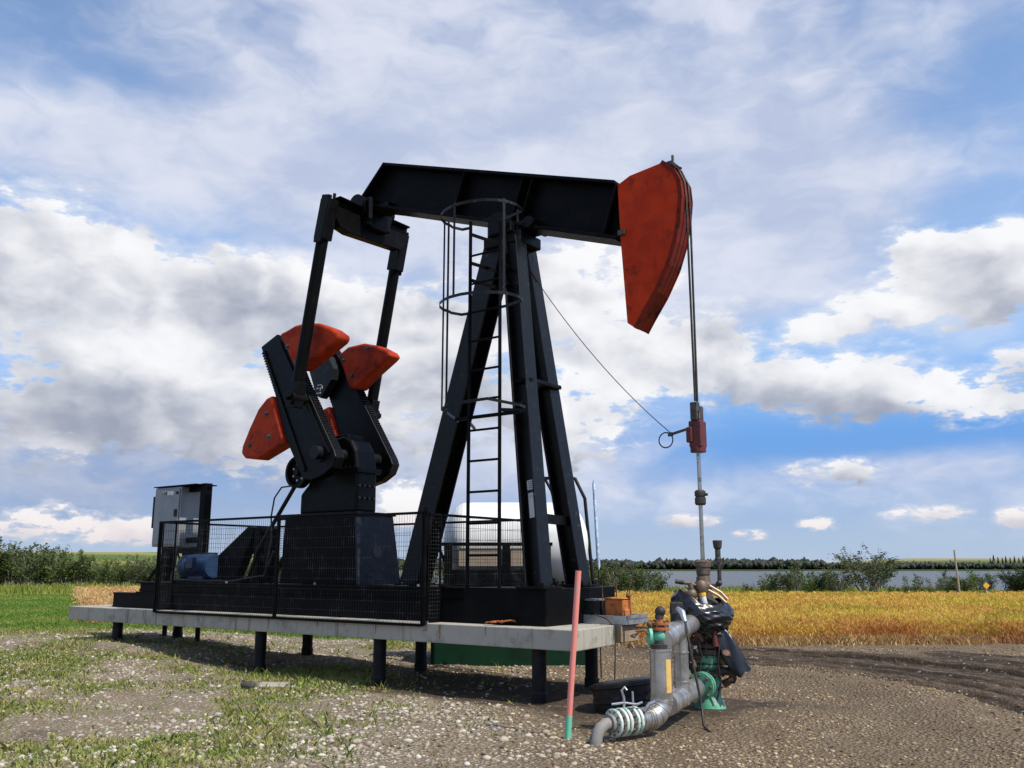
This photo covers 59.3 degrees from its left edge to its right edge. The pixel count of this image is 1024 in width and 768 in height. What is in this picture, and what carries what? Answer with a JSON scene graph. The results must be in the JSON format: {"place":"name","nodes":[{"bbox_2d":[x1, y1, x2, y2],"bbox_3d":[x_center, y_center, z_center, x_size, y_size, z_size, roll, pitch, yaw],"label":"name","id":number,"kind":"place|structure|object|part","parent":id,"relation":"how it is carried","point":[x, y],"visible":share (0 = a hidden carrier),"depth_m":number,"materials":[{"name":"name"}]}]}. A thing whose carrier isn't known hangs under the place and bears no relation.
{"place":"outdoors","nodes":[
{"label":"outdoors","id":0,"kind":"place"},
{"bbox_2d":[0,593,408,641],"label":"lawn grass","id":1,"kind":"structure","parent":0,"point":[22,613],"depth_m":24.82,"materials":[{"name":"green plant"}]},
{"bbox_2d":[0,581,1010,593],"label":"verge grass","id":2,"kind":"structure","parent":0,"point":[43,588],"depth_m":52.45,"materials":[{"name":"green plant"}]},
{"bbox_2d":[0,552,1023,767],"bbox_3d":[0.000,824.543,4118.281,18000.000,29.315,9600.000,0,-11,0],"label":"ground","id":3,"kind":"structure","parent":0,"point":[911,667],"depth_m":10.71,"materials":[{"name":"gravel"}]},
{"bbox_2d":[0,536,24,578],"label":"willow shrub","id":4,"kind":"object","parent":3,"relation":"on","point":[1,540],"visible":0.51,"depth_m":59.51,"materials":[{"name":"green plant"}]},
{"bbox_2d":[0,550,24,584],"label":"willow shrub","id":5,"kind":"object","parent":3,"relation":"on","point":[9,569],"visible":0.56,"depth_m":59.49,"materials":[{"name":"green plant"}]},
{"bbox_2d":[0,547,26,582],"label":"willow shrub","id":6,"kind":"object","parent":3,"relation":"on","point":[9,558],"visible":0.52,"depth_m":59.49,"materials":[{"name":"green plant"}]},
{"bbox_2d":[0,544,41,584],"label":"willow shrub","id":7,"kind":"object","parent":3,"relation":"on","point":[9,581],"visible":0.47,"depth_m":59.63,"materials":[{"name":"green plant"}]},
{"bbox_2d":[3,550,54,585],"bbox_3d":[-31.412,12.073,58.616,2.741,2.619,2.227,2,-12,-8],"label":"willow shrub","id":8,"kind":"object","parent":3,"relation":"on","point":[24,575],"visible":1,"depth_m":58.39,"materials":[{"name":"green plant"}]},
{"bbox_2d":[3,543,55,583],"bbox_3d":[-32.808,12.453,61.591,3.524,3.143,3.778,-4,-12,21],"label":"willow shrub","id":9,"kind":"object","parent":3,"relation":"on","point":[29,554],"visible":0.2,"depth_m":61.09,"materials":[{"name":"green plant"}]},
{"bbox_2d":[19,542,67,585],"bbox_3d":[-31.972,12.266,61.055,3.060,3.230,3.032,3,-12,-15],"label":"willow shrub","id":10,"kind":"object","parent":3,"relation":"on","point":[38,581],"visible":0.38,"depth_m":60.52,"materials":[{"name":"green plant"}]},
{"bbox_2d":[29,544,71,583],"bbox_3d":[-31.129,12.393,61.088,2.581,3.013,3.176,-5,-13,24],"label":"willow shrub","id":11,"kind":"object","parent":3,"relation":"on","point":[65,552],"visible":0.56,"depth_m":60.64,"materials":[{"name":"green plant"}]},
{"bbox_2d":[37,552,78,583],"bbox_3d":[-30.888,12.724,61.563,2.897,2.531,2.870,8,-14,-33],"label":"willow shrub","id":12,"kind":"object","parent":3,"relation":"on","point":[63,561],"visible":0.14,"depth_m":61.12,"materials":[{"name":"green plant"}]},
{"bbox_2d":[42,556,79,584],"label":"willow shrub","id":13,"kind":"object","parent":3,"relation":"on","point":[53,572],"visible":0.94,"depth_m":59.64,"materials":[{"name":"green plant"}]},
{"bbox_2d":[54,552,90,585],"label":"willow shrub","id":14,"kind":"object","parent":3,"relation":"on","point":[67,568],"visible":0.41,"depth_m":60.26,"materials":[{"name":"green plant"}]},
{"bbox_2d":[59,557,91,583],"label":"willow shrub","id":15,"kind":"object","parent":3,"relation":"on","point":[77,574],"visible":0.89,"depth_m":60.06,"materials":[{"name":"green plant"}]},
{"bbox_2d":[60,549,99,585],"bbox_3d":[-29.134,12.439,60.558,2.888,2.658,2.694,-11,-16,42],"label":"willow shrub","id":16,"kind":"object","parent":3,"relation":"on","point":[82,559],"visible":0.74,"depth_m":60.33,"materials":[{"name":"green plant"}]},
{"bbox_2d":[73,557,107,584],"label":"willow shrub","id":17,"kind":"object","parent":3,"relation":"on","point":[90,579],"visible":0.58,"depth_m":60.98,"materials":[{"name":"green plant"}]},
{"bbox_2d":[90,561,117,584],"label":"willow shrub","id":18,"kind":"object","parent":3,"relation":"on","point":[99,577],"visible":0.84,"depth_m":59.45,"materials":[{"name":"green plant"}]},
{"bbox_2d":[69,584,139,622],"bbox_3d":[-15.338,8.131,34.448,3.418,0.563,27.479,5,-13,-23],"label":"tan crop","id":19,"kind":"object","parent":3,"relation":"on","point":[95,595],"visible":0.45,"depth_m":34.19,"materials":[{"name":"beige plant"}]},
{"bbox_2d":[94,555,130,583],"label":"willow shrub","id":20,"kind":"object","parent":3,"relation":"on","point":[112,578],"visible":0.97,"depth_m":59.43,"materials":[{"name":"green plant"}]},
{"bbox_2d":[109,559,140,583],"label":"willow shrub","id":21,"kind":"object","parent":3,"relation":"on","point":[114,561],"visible":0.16,"depth_m":61.53,"materials":[{"name":"green plant"}]},
{"bbox_2d":[113,562,136,582],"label":"willow shrub","id":22,"kind":"object","parent":3,"relation":"on","point":[122,575],"visible":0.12,"depth_m":61.10,"materials":[{"name":"green plant"}]},
{"bbox_2d":[120,553,153,584],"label":"willow shrub","id":23,"kind":"object","parent":3,"relation":"on","point":[136,577],"visible":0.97,"depth_m":59.59,"materials":[{"name":"green plant"}]},
{"bbox_2d":[128,559,155,581],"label":"willow shrub","id":24,"kind":"object","parent":3,"relation":"on","point":[147,574],"visible":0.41,"depth_m":60.85,"materials":[{"name":"green plant"}]},
{"bbox_2d":[143,556,177,581],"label":"willow shrub","id":25,"kind":"object","parent":3,"relation":"on","point":[154,559],"visible":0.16,"depth_m":61.35,"materials":[{"name":"green plant"}]},
{"bbox_2d":[168,567,179,581],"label":"willow shrub","id":26,"kind":"object","parent":3,"relation":"on","point":[177,576],"visible":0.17,"depth_m":58.33,"materials":[{"name":"green plant"}]},
{"bbox_2d":[240,681,256,688],"bbox_3d":[-3.620,4.140,12.374,0.228,0.108,0.150,0,-11,0],"label":"dark stone","id":27,"kind":"object","parent":3,"relation":"on","point":[248,684],"visible":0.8,"depth_m":12.32,"materials":[{"name":"grey stone"}]},
{"bbox_2d":[0,623,516,767],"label":"pad weeds","id":28,"kind":"object","parent":3,"relation":"on","point":[262,677],"visible":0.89,"depth_m":11.34,"materials":[{"name":"green plant"}]},
{"bbox_2d":[257,682,295,688],"bbox_3d":[-3.262,4.174,12.479,0.528,0.055,0.330,5,-11,-14],"label":"flat stone","id":29,"kind":"object","parent":3,"relation":"on","point":[274,684],"visible":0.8,"depth_m":12.36,"materials":[{"name":"white stone"}]},
{"bbox_2d":[68,604,614,703],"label":"concrete platform","id":30,"kind":"structure","parent":3,"relation":"on","point":[591,640],"depth_m":12.68,"materials":[{"name":"grey concrete"}]},
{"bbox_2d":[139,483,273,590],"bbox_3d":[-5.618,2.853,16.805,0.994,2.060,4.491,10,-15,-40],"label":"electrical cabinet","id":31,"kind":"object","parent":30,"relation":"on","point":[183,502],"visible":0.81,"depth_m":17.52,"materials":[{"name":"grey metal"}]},
{"bbox_3d":[-6.775,2.602,17.630,0.800,1.070,0.023,-8,-14,35],"label":"door","id":32,"kind":"part","parent":31,"relation":"part of","materials":[{"name":"grey metal"}]},
{"bbox_2d":[152,507,523,630],"bbox_3d":[-2.963,3.141,15.032,6.315,1.800,2.568,-8,-14,35],"label":"guard fence","id":33,"kind":"object","parent":30,"relation":"on","point":[424,620],"visible":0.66,"depth_m":13.86,"materials":[{"name":"black metal"}]},
{"bbox_2d":[112,155,697,626],"bbox_3d":[-2.493,-0.097,14.930,11.650,7.617,2.824,-8,-14,35],"label":"pump jack","id":34,"kind":"object","parent":30,"relation":"on","point":[344,461],"visible":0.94,"depth_m":13.87,"materials":[{"name":"black metal"}]},
{"bbox_2d":[529,268,672,447],"bbox_3d":[1.181,-0.462,12.691,2.350,2.926,0.041,-9,-15,38],"label":"sensor cable","id":35,"kind":"object","parent":34,"relation":"hanging from","point":[533,275],"visible":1,"depth_m":12.57,"materials":[{"name":"black rubber"}]},
{"bbox_2d":[668,402,707,559],"bbox_3d":[2.251,1.250,11.495,0.500,2.020,0.220,-8,-14,35],"label":"polished rod","id":36,"kind":"object","parent":34,"relation":"hanging from","point":[696,438],"visible":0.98,"depth_m":11.45,"materials":[{"name":"metal"}]},
{"bbox_2d":[484,619,515,623],"bbox_3d":[-0.132,3.076,11.646,0.466,0.071,0.116,-1,-12,6],"label":"rag","id":37,"kind":"object","parent":30,"relation":"on","point":[499,621],"visible":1,"depth_m":11.62,"materials":[{"name":"orange fabric"}]},
{"bbox_2d":[584,613,647,624],"bbox_3d":[1.325,3.162,12.160,0.858,0.123,0.600,-8,-14,35],"label":"metal tray","id":38,"kind":"object","parent":30,"relation":"on","point":[625,620],"visible":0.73,"depth_m":11.88,"materials":[{"name":"metal"}]},
{"bbox_2d":[585,598,603,614],"bbox_3d":[1.065,3.036,12.201,0.300,0.250,0.240,-8,-14,35],"label":"work shelf","id":39,"kind":"object","parent":38,"relation":"on","point":[596,599],"visible":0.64,"depth_m":12.13,"materials":[{"name":"metal"}]},
{"bbox_2d":[602,573,631,615],"bbox_3d":[1.411,2.829,12.069,0.398,0.585,0.250,-8,-14,35],"label":"chemical pump","id":40,"kind":"object","parent":38,"relation":"on","point":[617,606],"visible":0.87,"depth_m":11.96,"materials":[{"name":"orange paint"}]},
{"bbox_2d":[602,624,637,642],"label":"timber block","id":41,"kind":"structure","parent":30,"relation":"on","point":[623,633],"depth_m":11.76,"materials":[{"name":"grey wood"}]},
{"bbox_2d":[595,614,645,679],"bbox_3d":[1.165,3.512,11.675,1.311,1.019,0.329,3,-12,-15],"label":"loose cable","id":42,"kind":"object","parent":30,"relation":"hanging from","point":[615,643],"visible":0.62,"depth_m":11.60,"materials":[{"name":"black rubber"}]},
{"bbox_2d":[431,561,441,582],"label":"willow bush","id":43,"kind":"object","parent":3,"relation":"on","point":[436,574],"visible":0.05,"depth_m":48.56,"materials":[{"name":"green plant"}]},
{"bbox_2d":[430,643,584,665],"bbox_3d":[-0.060,4.479,16.060,2.680,0.853,2.100,0,-11,0],"label":"containment tray","id":44,"kind":"object","parent":3,"relation":"on","point":[456,654],"visible":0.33,"depth_m":15.02,"materials":[{"name":"green metal"}]},
{"bbox_2d":[442,503,587,584],"bbox_3d":[0.040,3.287,16.205,2.680,2.300,1.610,0,-11,0],"label":"storage tank","id":45,"kind":"object","parent":44,"relation":"on","point":[510,510],"visible":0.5,"depth_m":15.65,"materials":[{"name":"white metal"}]},
{"bbox_2d":[0,628,1023,767],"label":"gravel stones","id":46,"kind":"object","parent":3,"relation":"on","point":[330,737],"visible":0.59,"depth_m":9.56,"materials":[{"name":"grey gravel"}]},
{"bbox_2d":[545,477,593,583],"bbox_3d":[1.102,3.550,17.544,1.064,3.491,0.068,0,-11,0],"label":"handrail","id":47,"kind":"object","parent":3,"relation":"on","point":[586,523],"visible":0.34,"depth_m":17.69,"materials":[{"name":"black metal"}]},
{"bbox_2d":[565,570,580,738],"bbox_3d":[0.605,2.701,8.941,0.193,1.665,0.062,0,-11,0],"label":"marker post","id":48,"kind":"object","parent":3,"relation":"on","point":[570,695],"visible":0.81,"depth_m":8.92,"materials":[{"name":"pink plastic"}]},
{"bbox_2d":[592,479,601,678],"bbox_3d":[1.293,2.979,13.658,0.112,3.069,0.056,-8,-14,35],"label":"marker wand","id":49,"kind":"object","parent":3,"relation":"on","point":[596,527],"visible":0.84,"depth_m":13.77,"materials":[{"name":"white plastic"}]},
{"bbox_2d":[589,561,604,582],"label":"willow bush","id":50,"kind":"object","parent":3,"relation":"on","point":[595,574],"visible":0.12,"depth_m":48.68,"materials":[{"name":"green plant"}]},
{"bbox_2d":[588,561,618,585],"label":"willow bush","id":51,"kind":"object","parent":3,"relation":"on","point":[606,567],"visible":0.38,"depth_m":48.79,"materials":[{"name":"green plant"}]},
{"bbox_2d":[595,560,635,591],"bbox_3d":[5.420,10.435,48.053,2.445,2.170,1.942,4,-12,-21],"label":"willow bush","id":52,"kind":"object","parent":3,"relation":"on","point":[621,582],"visible":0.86,"depth_m":48.00,"materials":[{"name":"green plant"}]},
{"bbox_2d":[589,675,650,714],"bbox_3d":[1.381,3.663,10.494,0.956,0.549,0.949,0,-11,0],"label":"stock tub","id":53,"kind":"object","parent":3,"relation":"on","point":[605,694],"visible":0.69,"depth_m":10.13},
{"bbox_2d":[612,561,645,591],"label":"willow bush","id":54,"kind":"object","parent":3,"relation":"on","point":[632,586],"visible":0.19,"depth_m":49.72,"materials":[{"name":"green plant"}]},
{"bbox_2d":[626,563,661,592],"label":"willow bush","id":55,"kind":"object","parent":3,"relation":"on","point":[639,582],"visible":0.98,"depth_m":48.25,"materials":[{"name":"green plant"}]},
{"bbox_2d":[590,602,711,745],"bbox_3d":[1.755,3.039,9.533,0.798,1.386,2.788,-7,-13,30],"label":"flow line","id":56,"kind":"object","parent":3,"relation":"on","point":[667,699],"visible":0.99,"depth_m":9.03,"materials":[{"name":"metal"}]},
{"bbox_2d":[644,569,671,591],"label":"willow bush","id":57,"kind":"object","parent":3,"relation":"on","point":[660,585],"visible":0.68,"depth_m":49.69,"materials":[{"name":"green plant"}]},
{"bbox_2d":[301,646,1023,767],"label":"soil clods","id":58,"kind":"object","parent":3,"relation":"on","point":[710,739],"visible":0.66,"depth_m":9.53,"materials":[{"name":"brown soil"}]},
{"bbox_2d":[675,540,736,708],"bbox_3d":[2.374,2.914,10.896,0.603,2.020,0.646,-8,-14,36],"label":"well head","id":59,"kind":"object","parent":3,"relation":"on","point":[710,668],"visible":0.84,"depth_m":10.79},
{"bbox_2d":[669,589,734,636],"bbox_3d":[2.323,2.790,11.018,0.779,0.561,0.717,0,-11,0],"label":"plastic bag","id":60,"kind":"object","parent":59,"relation":"attached to","point":[711,618],"visible":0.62,"depth_m":10.75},
{"bbox_2d":[718,628,750,677],"bbox_3d":[2.604,3.180,10.751,0.466,0.621,0.098,-5,-13,23],"label":"bag tail","id":61,"kind":"object","parent":60,"relation":"hanging from","point":[737,663],"visible":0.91,"depth_m":10.71},
{"bbox_2d":[398,557,1023,568],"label":"forest","id":62,"kind":"object","parent":3,"relation":"on","point":[743,563],"visible":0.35,"depth_m":602.60,"materials":[{"name":"green plant"}]},
{"bbox_2d":[742,582,755,591],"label":"willow bush","id":63,"kind":"object","parent":3,"relation":"on","point":[747,588],"visible":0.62,"depth_m":47.89,"materials":[{"name":"green plant"}]},
{"bbox_2d":[757,574,778,591],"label":"willow bush","id":64,"kind":"object","parent":3,"relation":"on","point":[763,587],"visible":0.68,"depth_m":50.71,"materials":[{"name":"green plant"}]},
{"bbox_2d":[763,568,791,591],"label":"willow bush","id":65,"kind":"object","parent":3,"relation":"on","point":[780,585],"visible":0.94,"depth_m":49.74,"materials":[{"name":"green plant"}]},
{"bbox_2d":[775,563,803,591],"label":"willow bush","id":66,"kind":"object","parent":3,"relation":"on","point":[791,586],"visible":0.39,"depth_m":50.00,"materials":[{"name":"green plant"}]},
{"bbox_2d":[785,558,803,590],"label":"bush","id":67,"kind":"object","parent":3,"relation":"on","point":[793,583],"visible":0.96,"depth_m":47.78,"materials":[{"name":"green plant"}]},
{"bbox_2d":[799,570,825,592],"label":"willow bush","id":68,"kind":"object","parent":3,"relation":"on","point":[806,586],"visible":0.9,"depth_m":49.62,"materials":[{"name":"green plant"}]},
{"bbox_2d":[615,590,1023,637],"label":"golden crop","id":69,"kind":"object","parent":3,"relation":"on","point":[744,612],"visible":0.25,"depth_m":27.41,"materials":[{"name":"yellow plant"}]},
{"bbox_2d":[806,566,835,591],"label":"willow bush","id":70,"kind":"object","parent":3,"relation":"on","point":[819,585],"visible":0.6,"depth_m":49.68,"materials":[{"name":"green plant"}]},
{"bbox_2d":[638,615,1023,638],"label":"reddish crop","id":71,"kind":"object","parent":3,"relation":"on","point":[888,627],"visible":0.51,"depth_m":20.72,"materials":[{"name":"plant"}]},
{"bbox_2d":[819,566,853,592],"bbox_3d":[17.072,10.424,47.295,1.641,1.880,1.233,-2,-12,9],"label":"bush","id":72,"kind":"object","parent":3,"relation":"on","point":[835,583],"visible":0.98,"depth_m":47.25,"materials":[{"name":"green plant"}]},
{"bbox_2d":[825,542,906,593],"bbox_3d":[18.881,9.973,47.922,3.802,3.012,3.917,5,-12,-22],"label":"tall bush","id":73,"kind":"object","parent":3,"relation":"on","point":[872,579],"visible":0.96,"depth_m":47.63,"materials":[{"name":"green plant"}]},
{"bbox_2d":[888,585,901,591],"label":"willow bush","id":74,"kind":"object","parent":3,"relation":"on","point":[892,588],"visible":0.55,"depth_m":49.45,"materials":[{"name":"green plant"}]},
{"bbox_2d":[901,576,921,592],"bbox_3d":[21.299,10.800,47.846,1.149,1.316,0.863,-5,-13,23],"label":"thin sapling","id":75,"kind":"object","parent":3,"relation":"on","point":[908,589],"visible":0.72,"depth_m":47.86,"materials":[{"name":"green plant"}]},
{"bbox_2d":[911,573,926,591],"bbox_3d":[21.377,10.601,47.214,0.791,1.438,0.832,7,-13,-31],"label":"thin sapling","id":76,"kind":"object","parent":3,"relation":"on","point":[917,589],"visible":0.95,"depth_m":47.22,"materials":[{"name":"green plant"}]},
{"bbox_2d":[925,578,945,592],"bbox_3d":[22.149,10.709,47.089,1.026,1.175,0.771,-4,-12,19],"label":"thin sapling","id":77,"kind":"object","parent":3,"relation":"on","point":[937,589],"visible":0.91,"depth_m":47.06,"materials":[{"name":"green plant"}]},
{"bbox_2d":[936,568,953,591],"bbox_3d":[22.968,10.607,47.764,0.917,1.668,0.965,-5,-12,23],"label":"thin sapling","id":78,"kind":"object","parent":3,"relation":"on","point":[945,586],"visible":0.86,"depth_m":47.65,"materials":[{"name":"green plant"}]},
{"bbox_2d":[940,576,960,591],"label":"willow bush","id":79,"kind":"object","parent":3,"relation":"on","point":[953,587],"visible":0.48,"depth_m":49.83,"materials":[{"name":"green plant"}]},
{"bbox_2d":[953,549,960,592],"bbox_3d":[22.267,9.589,44.992,0.175,2.596,0.105,0,-11,0],"label":"thin pole","id":80,"kind":"object","parent":3,"relation":"on","point":[957,576],"visible":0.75,"depth_m":44.99,"materials":[{"name":"grey wood"}]},
{"bbox_2d":[949,569,978,592],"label":"willow bush","id":81,"kind":"object","parent":3,"relation":"on","point":[970,584],"visible":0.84,"depth_m":49.17,"materials":[{"name":"green plant"}]},
{"bbox_2d":[972,570,998,592],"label":"willow bush","id":82,"kind":"object","parent":3,"relation":"on","point":[981,581],"visible":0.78,"depth_m":49.46,"materials":[{"name":"green plant"}]},
{"bbox_2d":[983,582,989,593],"bbox_3d":[23.650,10.372,44.843,0.340,1.000,0.060,0,-11,0],"label":"road sign","id":83,"kind":"object","parent":3,"relation":"on","point":[986,585],"visible":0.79,"depth_m":44.88,"materials":[{"name":"yellow metal"}]},
{"bbox_2d":[997,570,1023,592],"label":"dark bush","id":84,"kind":"object","parent":3,"relation":"on","point":[1004,577],"visible":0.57,"depth_m":46.49,"materials":[{"name":"green plant"}]},
{"bbox_2d":[1002,569,1023,591],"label":"dark bush","id":85,"kind":"object","parent":3,"relation":"on","point":[1019,582],"visible":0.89,"depth_m":46.17,"materials":[{"name":"green plant"}]},
{"bbox_2d":[1011,563,1022,575],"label":"dark bush","id":86,"kind":"object","parent":3,"relation":"on","point":[1017,569],"visible":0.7,"depth_m":47.04,"materials":[{"name":"green plant"}]},
{"bbox_2d":[0,0,1023,562],"label":"sky","id":87,"kind":"structure","parent":0,"point":[853,170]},
{"bbox_2d":[7,571,1023,589],"bbox_3d":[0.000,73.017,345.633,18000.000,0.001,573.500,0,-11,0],"label":"lake water","id":88,"kind":"structure","parent":0,"point":[735,578],"depth_m":264.81,"materials":[{"name":"grey liquid"}]},
{"bbox_2d":[601,630,1023,647],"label":"dry fringe grass","id":89,"kind":"structure","parent":0,"point":[837,639],"depth_m":19.42,"materials":[{"name":"yellow plant"}]}
]}

